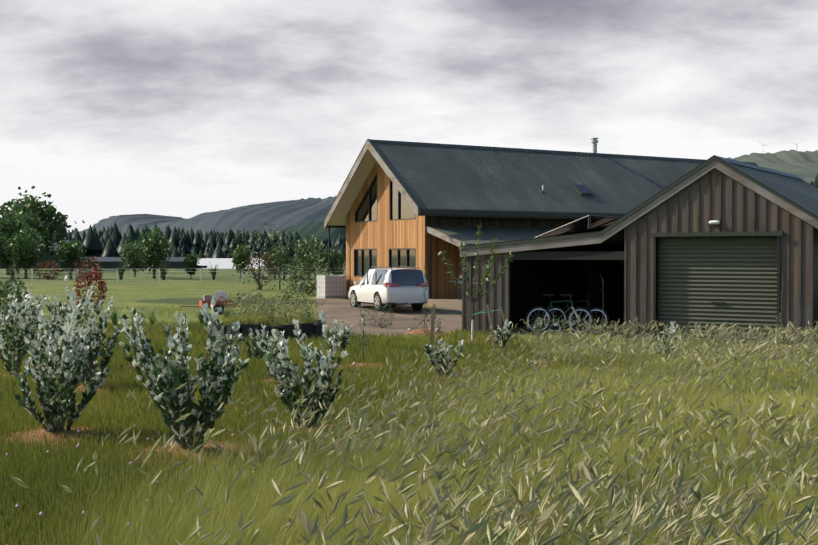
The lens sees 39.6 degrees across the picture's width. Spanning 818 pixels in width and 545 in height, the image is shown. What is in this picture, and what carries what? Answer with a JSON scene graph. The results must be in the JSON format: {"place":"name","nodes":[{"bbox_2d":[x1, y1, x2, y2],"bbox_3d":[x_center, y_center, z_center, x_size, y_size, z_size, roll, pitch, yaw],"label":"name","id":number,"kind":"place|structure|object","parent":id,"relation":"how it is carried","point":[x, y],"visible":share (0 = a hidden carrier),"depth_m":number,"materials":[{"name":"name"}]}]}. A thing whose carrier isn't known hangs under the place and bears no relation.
{"place":"outdoors","nodes":[
{"label":"outdoors","id":0,"kind":"place"},
{"bbox_2d":[122,231,279,236],"bbox_3d":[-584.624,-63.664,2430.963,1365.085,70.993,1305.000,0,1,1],"label":"hill pasture","id":1,"kind":"structure","parent":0,"point":[270,235],"depth_m":2710.81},
{"bbox_2d":[269,221,345,242],"bbox_3d":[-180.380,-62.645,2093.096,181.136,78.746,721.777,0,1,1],"label":"hill plantation","id":2,"kind":"object","parent":1,"relation":"on","point":[313,228],"visible":0.21,"depth_m":2133.58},
{"bbox_2d":[70,196,335,235],"bbox_3d":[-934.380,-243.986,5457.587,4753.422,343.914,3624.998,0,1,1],"label":"hill range","id":3,"kind":"structure","parent":0,"point":[280,215],"depth_m":4811.88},
{"bbox_2d":[354,265,428,303],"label":"car trim","id":4,"kind":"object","parent":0,"point":[406,290],"visible":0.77,"depth_m":44.97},
{"bbox_2d":[0,264,817,544],"bbox_3d":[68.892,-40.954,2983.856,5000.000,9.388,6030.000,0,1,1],"label":"terrain","id":5,"kind":"structure","parent":0,"point":[176,287],"depth_m":54.68,"materials":[{"name":"plant"}]},
{"bbox_2d":[0,226,7,264],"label":"tree","id":6,"kind":"object","parent":5,"relation":"on","point":[3,246],"visible":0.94,"depth_m":107.66,"materials":[{"name":"green plant"}]},
{"bbox_2d":[6,258,17,279],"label":"flax plant","id":7,"kind":"object","parent":5,"relation":"on","point":[12,271],"visible":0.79,"depth_m":98.60,"materials":[{"name":"green plant"}]},
{"bbox_2d":[0,281,25,317],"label":"bush","id":8,"kind":"object","parent":5,"relation":"on","point":[3,294],"visible":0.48,"depth_m":35.06,"materials":[{"name":"green plant"}]},
{"bbox_2d":[0,276,27,315],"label":"bush","id":9,"kind":"object","parent":5,"relation":"on","point":[21,283],"visible":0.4,"depth_m":38.69,"materials":[{"name":"green plant"}]},
{"bbox_2d":[0,214,37,274],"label":"tree","id":10,"kind":"object","parent":5,"relation":"on","point":[8,225],"visible":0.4,"depth_m":122.02,"materials":[{"name":"green plant"}]},
{"bbox_2d":[5,225,45,278],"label":"tree","id":11,"kind":"object","parent":5,"relation":"on","point":[21,248],"visible":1,"depth_m":104.25,"materials":[{"name":"green plant"}]},
{"bbox_2d":[0,209,55,273],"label":"tree","id":12,"kind":"object","parent":5,"relation":"on","point":[32,223],"visible":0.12,"depth_m":133.90,"materials":[{"name":"green plant"}]},
{"bbox_2d":[0,187,55,269],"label":"tree","id":13,"kind":"object","parent":5,"relation":"on","point":[9,204],"visible":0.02,"depth_m":160.57,"materials":[{"name":"green plant"}]},
{"bbox_2d":[0,240,70,268],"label":"tree","id":14,"kind":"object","parent":5,"relation":"on","point":[46,255],"depth_m":176.03,"materials":[{"name":"black"}]},
{"bbox_2d":[2,186,84,270],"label":"tree","id":15,"kind":"object","parent":5,"relation":"on","point":[48,213],"visible":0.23,"depth_m":150.57,"materials":[{"name":"green plant"}]},
{"bbox_2d":[34,260,60,279],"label":"hedge shrub","id":16,"kind":"object","parent":5,"relation":"on","point":[48,266],"visible":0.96,"depth_m":100.50,"materials":[{"name":"brown plant"}]},
{"bbox_2d":[2,426,116,447],"bbox_3d":[-3.506,1.632,11.447,1.662,0.090,1.600,0,1,1],"label":"mulch mound","id":17,"kind":"object","parent":5,"relation":"on","point":[55,434],"visible":0.27,"depth_m":11.20,"materials":[{"name":"wood"}]},
{"bbox_2d":[0,304,110,431],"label":"shrub","id":18,"kind":"object","parent":17,"relation":"on","point":[48,391],"visible":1,"depth_m":11.29,"materials":[{"name":"green plant"}]},
{"bbox_2d":[54,238,86,278],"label":"tree","id":19,"kind":"object","parent":5,"relation":"on","point":[67,256],"visible":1,"depth_m":103.24,"materials":[{"name":"green plant"}]},
{"bbox_2d":[73,255,103,279],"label":"hedge shrub","id":20,"kind":"object","parent":5,"relation":"on","point":[89,261],"visible":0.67,"depth_m":99.39,"materials":[{"name":"brown plant"}]},
{"bbox_2d":[73,267,106,316],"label":"shrub","id":21,"kind":"object","parent":5,"relation":"on","point":[102,284],"visible":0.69,"depth_m":41.10,"materials":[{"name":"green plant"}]},
{"bbox_2d":[76,384,114,394],"bbox_3d":[-4.347,1.588,15.463,1.590,0.090,1.603,0,1,-28],"label":"mulch mound","id":22,"kind":"object","parent":5,"relation":"on","point":[79,386],"visible":0.08,"depth_m":15.22,"materials":[{"name":"soil"}]},
{"bbox_2d":[56,275,122,386],"bbox_3d":[-4.327,0.826,15.431,0.906,1.585,1.050,0,1,-20],"label":"shrub","id":23,"kind":"object","parent":22,"relation":"on","point":[94,343],"visible":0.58,"depth_m":15.36,"materials":[{"name":"green plant"}]},
{"bbox_2d":[104,305,125,324],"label":"iris plant","id":24,"kind":"object","parent":5,"relation":"on","point":[114,320],"visible":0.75,"depth_m":32.10,"materials":[{"name":"green plant"}]},
{"bbox_2d":[113,256,129,279],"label":"flax plant","id":25,"kind":"object","parent":5,"relation":"on","point":[122,270],"visible":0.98,"depth_m":98.43,"materials":[{"name":"green plant"}]},
{"bbox_2d":[60,257,184,268],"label":"dark shed","id":26,"kind":"object","parent":5,"relation":"on","point":[111,263],"visible":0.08,"depth_m":168.49,"materials":[{"name":"grey"}]},
{"bbox_2d":[118,239,147,276],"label":"tree","id":27,"kind":"object","parent":5,"relation":"on","point":[129,248],"visible":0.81,"depth_m":112.23,"materials":[{"name":"green plant"}]},
{"bbox_2d":[139,312,159,327],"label":"yellow shrub","id":28,"kind":"object","parent":5,"relation":"on","point":[151,316],"visible":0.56,"depth_m":30.77,"materials":[{"name":"green plant"}]},
{"bbox_2d":[146,303,160,326],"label":"iris plant","id":29,"kind":"object","parent":5,"relation":"on","point":[150,318],"visible":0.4,"depth_m":31.99,"materials":[{"name":"green plant"}]},
{"bbox_2d":[134,225,174,278],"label":"tree","id":30,"kind":"object","parent":5,"relation":"on","point":[152,253],"visible":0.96,"depth_m":104.01,"materials":[{"name":"green plant"}]},
{"bbox_2d":[155,258,169,279],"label":"flax plant","id":31,"kind":"object","parent":5,"relation":"on","point":[163,271],"visible":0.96,"depth_m":99.25,"materials":[{"name":"green plant"}]},
{"bbox_2d":[153,304,183,329],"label":"yellow shrub","id":32,"kind":"object","parent":5,"relation":"on","point":[158,323],"visible":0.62,"depth_m":30.16,"materials":[{"name":"green plant"}]},
{"bbox_2d":[106,441,256,466],"bbox_3d":[-1.895,1.611,10.132,1.608,0.090,1.598,1,1,40],"label":"mulch mound","id":33,"kind":"object","parent":5,"relation":"on","point":[206,446],"visible":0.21,"depth_m":10.03,"materials":[{"name":"soil"}]},
{"bbox_2d":[119,296,249,449],"bbox_3d":[-2.004,0.928,10.030,1.214,1.431,1.135,0,1,1],"label":"shrub","id":34,"kind":"object","parent":33,"relation":"on","point":[160,384],"visible":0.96,"depth_m":10.02,"materials":[{"name":"green plant"}]},
{"bbox_2d":[183,253,200,278],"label":"tree","id":35,"kind":"object","parent":5,"relation":"on","point":[190,262],"visible":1,"depth_m":103.12,"materials":[{"name":"green plant"}]},
{"bbox_2d":[69,257,321,289],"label":"electric fence","id":36,"kind":"object","parent":5,"relation":"on","point":[200,271],"visible":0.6,"depth_m":89.85,"materials":[{"name":"white"}]},
{"bbox_2d":[53,223,345,264],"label":"pine trees","id":37,"kind":"object","parent":5,"relation":"on","point":[93,245],"visible":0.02,"depth_m":316.20,"materials":[{"name":"green plant"}]},
{"bbox_2d":[54,222,345,257],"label":"pine forest","id":38,"kind":"object","parent":5,"relation":"on","point":[188,243],"visible":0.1,"depth_m":620.17,"materials":[{"name":"green plant"}]},
{"bbox_2d":[180,290,235,313],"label":"mixer","id":39,"kind":"object","parent":5,"relation":"on","point":[221,295],"visible":0.75,"depth_m":44.42,"materials":[{"name":"red"}]},
{"bbox_2d":[206,263,219,279],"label":"flax plant","id":40,"kind":"object","parent":5,"relation":"on","point":[213,274],"visible":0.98,"depth_m":98.88,"materials":[{"name":"green plant"}]},
{"bbox_2d":[6,397,446,544],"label":"clover flowers","id":41,"kind":"object","parent":5,"relation":"on","point":[41,513],"visible":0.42,"depth_m":9.87,"materials":[{"name":"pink plant"}]},
{"bbox_2d":[197,258,264,268],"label":"white shed","id":42,"kind":"structure","parent":5,"relation":"on","point":[224,263],"depth_m":173.82,"materials":[{"name":"grey"}]},
{"bbox_2d":[231,244,254,278],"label":"tree","id":43,"kind":"object","parent":5,"relation":"on","point":[236,261],"visible":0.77,"depth_m":102.91,"materials":[{"name":"green plant"}]},
{"bbox_2d":[229,223,286,289],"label":"tree","id":44,"kind":"object","parent":5,"relation":"on","point":[261,285],"visible":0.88,"depth_m":69.92,"materials":[{"name":"green plant"}]},
{"bbox_2d":[245,252,274,279],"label":"hedge shrub","id":45,"kind":"object","parent":5,"relation":"on","point":[269,259],"visible":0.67,"depth_m":100.18,"materials":[{"name":"green plant"}]},
{"bbox_2d":[212,320,324,339],"bbox_3d":[-3.381,1.405,27.439,2.680,0.466,2.709,0,1,1],"label":"raised bed","id":46,"kind":"object","parent":5,"relation":"on","point":[308,329],"visible":0.33,"depth_m":26.29,"materials":[{"name":"wood"}]},
{"bbox_2d":[222,288,268,333],"bbox_3d":[-3.879,0.978,27.230,1.191,1.244,1.236,0,1,1],"label":"shrub","id":47,"kind":"object","parent":46,"relation":"on","point":[247,301],"visible":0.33,"depth_m":27.17,"materials":[{"name":"green plant"}]},
{"bbox_2d":[219,291,325,329],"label":"bed weeds","id":48,"kind":"object","parent":46,"relation":"on","point":[263,319],"visible":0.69,"depth_m":26.89,"materials":[{"name":"green plant"}]},
{"bbox_2d":[269,285,311,320],"bbox_3d":[-2.873,0.929,27.631,1.098,1.305,1.185,0,1,1],"label":"shrub","id":49,"kind":"object","parent":46,"relation":"on","point":[291,297],"visible":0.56,"depth_m":27.56,"materials":[{"name":"green plant"}]},
{"bbox_2d":[261,246,287,278],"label":"tree","id":50,"kind":"object","parent":5,"relation":"on","point":[272,254],"visible":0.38,"depth_m":102.96,"materials":[{"name":"green plant"}]},
{"bbox_2d":[272,235,325,291],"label":"bush","id":51,"kind":"object","parent":5,"relation":"on","point":[302,243],"visible":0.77,"depth_m":65.87,"materials":[{"name":"green plant"}]},
{"bbox_2d":[288,261,312,279],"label":"hedge shrub","id":52,"kind":"object","parent":5,"relation":"on","point":[297,264],"visible":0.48,"depth_m":99.38,"materials":[{"name":"green plant"}]},
{"bbox_2d":[283,250,327,294],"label":"bush","id":53,"kind":"object","parent":5,"relation":"on","point":[300,260],"visible":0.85,"depth_m":60.34,"materials":[{"name":"green plant"}]},
{"bbox_2d":[276,424,341,436],"bbox_3d":[-0.983,1.595,11.467,1.093,0.090,1.093,1,1,45],"label":"mulch mound","id":54,"kind":"object","parent":5,"relation":"on","point":[309,428],"visible":0.12,"depth_m":11.40,"materials":[{"name":"soil"}]},
{"bbox_2d":[256,309,348,427],"bbox_3d":[-1.104,1.008,11.458,0.933,1.240,1.014,0,1,1],"label":"shrub","id":55,"kind":"object","parent":54,"relation":"on","point":[324,372],"visible":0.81,"depth_m":11.34,"materials":[{"name":"green plant"}]},
{"bbox_2d":[291,237,327,273],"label":"tree","id":56,"kind":"object","parent":5,"relation":"on","point":[307,248],"visible":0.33,"depth_m":102.70,"materials":[{"name":"green plant"}]},
{"bbox_2d":[316,275,346,298],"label":"water tank","id":57,"kind":"object","parent":5,"relation":"on","point":[330,286],"visible":0.98,"depth_m":55.30,"materials":[{"name":"white plastic"}]},
{"bbox_2d":[321,249,344,274],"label":"tree","id":58,"kind":"object","parent":5,"relation":"on","point":[334,255],"visible":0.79,"depth_m":101.71,"materials":[{"name":"green plant"}]},
{"bbox_2d":[331,254,345,274],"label":"flax plant","id":59,"kind":"object","parent":5,"relation":"on","point":[341,270],"visible":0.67,"depth_m":98.39,"materials":[{"name":"green plant"}]},
{"bbox_2d":[0,320,689,544],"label":"lawn grass","id":60,"kind":"structure","parent":5,"relation":"on","point":[31,473],"depth_m":12.12,"materials":[{"name":"plant"}]},
{"bbox_2d":[338,362,386,370],"bbox_3d":[-0.738,1.560,18.979,1.197,0.144,1.189,0,1,-27],"label":"mulch mound","id":61,"kind":"object","parent":5,"relation":"on","point":[359,365],"visible":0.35,"depth_m":18.83,"materials":[{"name":"soil"}]},
{"bbox_2d":[355,299,371,362],"bbox_3d":[-0.758,1.024,18.948,0.280,1.177,0.220,0,1,1],"label":"sapling tree","id":62,"kind":"object","parent":61,"relation":"on","point":[363,336],"visible":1,"depth_m":18.97,"materials":[{"name":"green plant"}]},
{"bbox_2d":[367,302,394,327],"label":"shrub","id":63,"kind":"object","parent":5,"relation":"on","point":[381,323],"visible":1,"depth_m":33.46,"materials":[{"name":"green plant"}]},
{"bbox_2d":[350,291,422,310],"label":"car tires","id":64,"kind":"object","parent":5,"relation":"on","point":[377,298],"visible":0.38,"depth_m":45.99,"materials":[{"name":"black rubber"}]},
{"bbox_2d":[348,268,428,304],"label":"car body","id":65,"kind":"object","parent":5,"relation":"on","point":[401,277],"visible":0.73,"depth_m":45.06,"materials":[{"name":"metal"}]},
{"bbox_2d":[406,328,443,334],"bbox_3d":[0.379,1.541,30.066,1.088,0.165,1.095,0,1,28],"label":"mulch mound","id":66,"kind":"object","parent":5,"relation":"on","point":[410,331],"visible":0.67,"depth_m":29.84,"materials":[{"name":"soil"}]},
{"bbox_2d":[411,309,442,335],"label":"shrub","id":67,"kind":"object","parent":5,"relation":"on","point":[425,331],"visible":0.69,"depth_m":28.52,"materials":[{"name":"green plant"}]},
{"bbox_2d":[430,307,433,344],"bbox_3d":[0.473,1.218,23.647,0.085,1.000,0.045,0,1,1],"label":"stake","id":68,"kind":"object","parent":5,"relation":"on","point":[432,312],"visible":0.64,"depth_m":23.62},
{"bbox_2d":[432,304,512,348],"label":"young fruit tree stakes","id":69,"kind":"object","parent":5,"relation":"on","point":[489,315],"visible":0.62,"depth_m":23.18,"materials":[{"name":"brown"}]},
{"bbox_2d":[324,139,756,298],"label":"house trim","id":70,"kind":"structure","parent":5,"relation":"on","point":[369,155],"depth_m":53.29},
{"bbox_2d":[464,225,765,345],"bbox_3d":[6.968,0.277,29.879,8.690,3.029,7.200,1,1,32],"label":"carport","id":71,"kind":"object","parent":5,"relation":"on","point":[529,279],"visible":0.23,"depth_m":32.30,"materials":[{"name":"grey"}]},
{"bbox_2d":[525,293,593,334],"bbox_3d":[3.774,1.049,28.493,1.770,1.000,0.660,0,-9,24],"label":"bicycle","id":72,"kind":"object","parent":71,"relation":"on","point":[545,310],"visible":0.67,"depth_m":28.53,"materials":[{"name":"metal"}]},
{"bbox_2d":[542,292,608,334],"bbox_3d":[4.189,1.053,28.572,1.770,1.000,0.660,0,-12,28],"label":"bicycle","id":73,"kind":"object","parent":71,"relation":"on","point":[585,314],"visible":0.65,"depth_m":28.57,"materials":[{"name":"metal"}]},
{"bbox_2d":[535,215,620,321],"bbox_3d":[5.309,-0.093,34.119,1.765,3.146,3.480,1,1,32],"label":"glazed canopy","id":74,"kind":"object","parent":71,"relation":"on","point":[588,222],"visible":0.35,"depth_m":33.06,"materials":[{"name":"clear glass"}]},
{"bbox_2d":[460,155,817,256],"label":"garage trim","id":75,"kind":"structure","parent":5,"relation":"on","point":[722,164],"depth_m":26.38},
{"bbox_2d":[490,353,802,462],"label":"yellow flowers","id":76,"kind":"object","parent":5,"relation":"on","point":[674,385],"visible":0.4,"depth_m":14.18,"materials":[{"name":"yellow plant"}]},
{"bbox_3d":[2.326,1.576,19.733,1.142,0.141,1.161,0,1,1],"label":"mulch mound","id":77,"kind":"object","parent":5,"relation":"on","visible":0},
{"bbox_2d":[533,317,545,358],"bbox_3d":[2.249,1.197,19.704,0.235,0.860,0.172,0,1,15],"label":"sapling tree","id":78,"kind":"object","parent":77,"relation":"on","point":[538,327],"visible":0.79,"depth_m":19.70,"materials":[{"name":"green plant"}]},
{"bbox_3d":[-6.087,1.606,17.455,1.700,0.090,1.640,0,1,1],"label":"mulch mound","id":79,"kind":"object","parent":5,"relation":"on","visible":0},
{"bbox_2d":[0,283,36,373],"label":"shrub","id":80,"kind":"object","parent":79,"relation":"on","point":[19,349],"visible":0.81,"depth_m":17.38,"materials":[{"name":"green plant"}]},
{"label":"mulch mound","id":81,"kind":"object","parent":5,"relation":"on","visible":0},
{"bbox_2d":[29,285,92,362],"bbox_3d":[-5.883,0.913,19.010,1.163,1.393,0.887,0,1,1],"label":"shrub","id":82,"kind":"object","parent":81,"relation":"on","point":[55,326],"visible":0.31,"depth_m":18.95,"materials":[{"name":"green plant"}]},
{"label":"mulch mound","id":83,"kind":"object","parent":5,"relation":"on","visible":0},
{"bbox_2d":[255,327,289,378],"bbox_3d":[-2.021,1.216,16.623,0.501,0.839,0.703,0,1,1],"label":"shrub","id":84,"kind":"object","parent":83,"relation":"on","point":[275,351],"visible":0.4,"depth_m":16.56,"materials":[{"name":"green plant"}]},
{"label":"mulch mound","id":85,"kind":"object","parent":5,"relation":"on","visible":0},
{"bbox_2d":[0,289,43,341],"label":"shrub","id":86,"kind":"object","parent":85,"relation":"on","point":[40,302],"visible":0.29,"depth_m":21.53,"materials":[{"name":"green plant"}]},
{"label":"mulch mound","id":87,"kind":"object","parent":5,"relation":"on","visible":0},
{"bbox_2d":[47,291,88,329],"bbox_3d":[-7.538,0.999,25.076,0.826,1.205,0.832,0,1,17],"label":"shrub","id":88,"kind":"object","parent":87,"relation":"on","point":[64,310],"visible":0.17,"depth_m":24.99,"materials":[{"name":"green plant"}]},
{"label":"mulch mound","id":89,"kind":"object","parent":5,"relation":"on","visible":0},
{"bbox_2d":[329,319,351,350],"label":"shrub","id":90,"kind":"object","parent":89,"relation":"on","point":[344,338],"visible":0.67,"depth_m":22.23,"materials":[{"name":"green plant"}]},
{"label":"mulch mound","id":91,"kind":"object","parent":5,"relation":"on","visible":0},
{"bbox_2d":[424,339,463,375],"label":"shrub","id":92,"kind":"object","parent":91,"relation":"on","point":[429,353],"visible":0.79,"depth_m":17.09,"materials":[{"name":"green plant"}]},
{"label":"mulch mound","id":93,"kind":"object","parent":5,"relation":"on","visible":0},
{"bbox_2d":[241,324,269,359],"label":"shrub","id":94,"kind":"object","parent":93,"relation":"on","point":[257,352],"visible":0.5,"depth_m":20.22,"materials":[{"name":"green plant"}]},
{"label":"mulch mound","id":95,"kind":"object","parent":5,"relation":"on","visible":0},
{"bbox_2d":[492,319,512,348],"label":"shrub","id":96,"kind":"object","parent":95,"relation":"on","point":[505,332],"visible":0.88,"depth_m":22.44,"materials":[{"name":"green plant"}]},
{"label":"mulch mound","id":97,"kind":"object","parent":5,"relation":"on","visible":0},
{"bbox_2d":[655,321,681,356],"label":"shrub","id":98,"kind":"object","parent":97,"relation":"on","point":[670,332],"visible":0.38,"depth_m":21.00,"materials":[{"name":"green plant"}]},
{"bbox_2d":[0,0,817,232],"label":"sky","id":99,"kind":"structure","parent":0,"point":[186,109],"materials":[{"name":"grey"}]},
{"bbox_2d":[9,314,817,544],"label":"tall grass","id":100,"kind":"structure","parent":0,"point":[667,452],"depth_m":7.46,"materials":[{"name":"plant"}]},
{"bbox_2d":[346,161,509,304],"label":"house walls","id":101,"kind":"structure","parent":0,"point":[383,235],"depth_m":51.96,"materials":[{"name":"wood"}]},
{"bbox_2d":[354,171,576,276],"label":"house windows","id":102,"kind":"structure","parent":101,"relation":"in","point":[400,208],"depth_m":52.21,"materials":[{"name":"glass"}]},
{"bbox_2d":[426,226,555,308],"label":"house veranda","id":103,"kind":"object","parent":101,"relation":"attached to","point":[456,236],"visible":0.12,"depth_m":49.39,"materials":[{"name":"metal"}]},
{"bbox_2d":[449,275,461,299],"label":"barbecue","id":104,"kind":"object","parent":103,"relation":"on","point":[459,293],"visible":0.29,"depth_m":48.28,"materials":[{"name":"grey"}]},
{"bbox_2d":[374,143,757,213],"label":"house roof","id":105,"kind":"structure","parent":101,"relation":"on","point":[444,178],"depth_m":53.81,"materials":[{"name":"metal"}]},
{"bbox_2d":[542,138,597,197],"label":"house roof fittings","id":106,"kind":"object","parent":105,"relation":"on","point":[583,190],"visible":0.96,"depth_m":54.88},
{"bbox_2d":[626,168,817,346],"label":"garage walls","id":107,"kind":"structure","parent":0,"point":[794,249],"depth_m":25.48,"materials":[{"name":"wood"}]},
{"bbox_2d":[462,171,812,343],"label":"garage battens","id":108,"kind":"object","parent":107,"relation":"attached to","point":[698,230],"visible":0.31,"depth_m":26.07,"materials":[{"name":"wood"}]},
{"bbox_2d":[527,162,817,251],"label":"garage roof","id":109,"kind":"structure","parent":107,"relation":"on","point":[803,193],"depth_m":28.23,"materials":[{"name":"metal"}]},
{"bbox_2d":[650,231,782,344],"bbox_3d":[6.929,0.342,25.685,3.010,2.520,0.220,1,1,32],"label":"garage door","id":110,"kind":"structure","parent":107,"relation":"in","point":[718,279],"depth_m":25.75,"materials":[{"name":"metal"}]},
{"bbox_2d":[728,150,817,183],"bbox_3d":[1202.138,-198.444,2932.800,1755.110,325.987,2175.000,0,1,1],"label":"hill","id":111,"kind":"structure","parent":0,"point":[803,165],"depth_m":3299.87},
{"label":"mulch mound","id":112,"kind":"object","parent":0,"visible":0},
{"bbox_2d":[603,325,614,362],"bbox_3d":[3.328,1.253,18.792,0.249,0.802,0.172,0,1,31],"label":"sapling tree","id":113,"kind":"object","parent":112,"relation":"on","point":[612,329],"visible":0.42,"depth_m":18.77,"materials":[{"name":"green plant"}]},
{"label":"mulch mound","id":114,"kind":"object","parent":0,"visible":0},
{"bbox_2d":[776,307,783,346],"bbox_3d":[7.066,1.112,21.626,0.189,0.971,0.272,1,1,39],"label":"sapling tree","id":115,"kind":"object","parent":114,"relation":"on","point":[779,322],"visible":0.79,"depth_m":21.62,"materials":[{"name":"green plant"}]},
{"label":"mulch mound","id":116,"kind":"object","parent":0,"visible":0},
{"bbox_2d":[438,224,513,339],"bbox_3d":[1.494,0.257,25.324,1.716,2.747,0.559,0,1,1],"label":"young fruit tree","id":117,"kind":"object","parent":116,"relation":"on","point":[488,271],"visible":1,"depth_m":25.36,"materials":[{"name":"green plant"}]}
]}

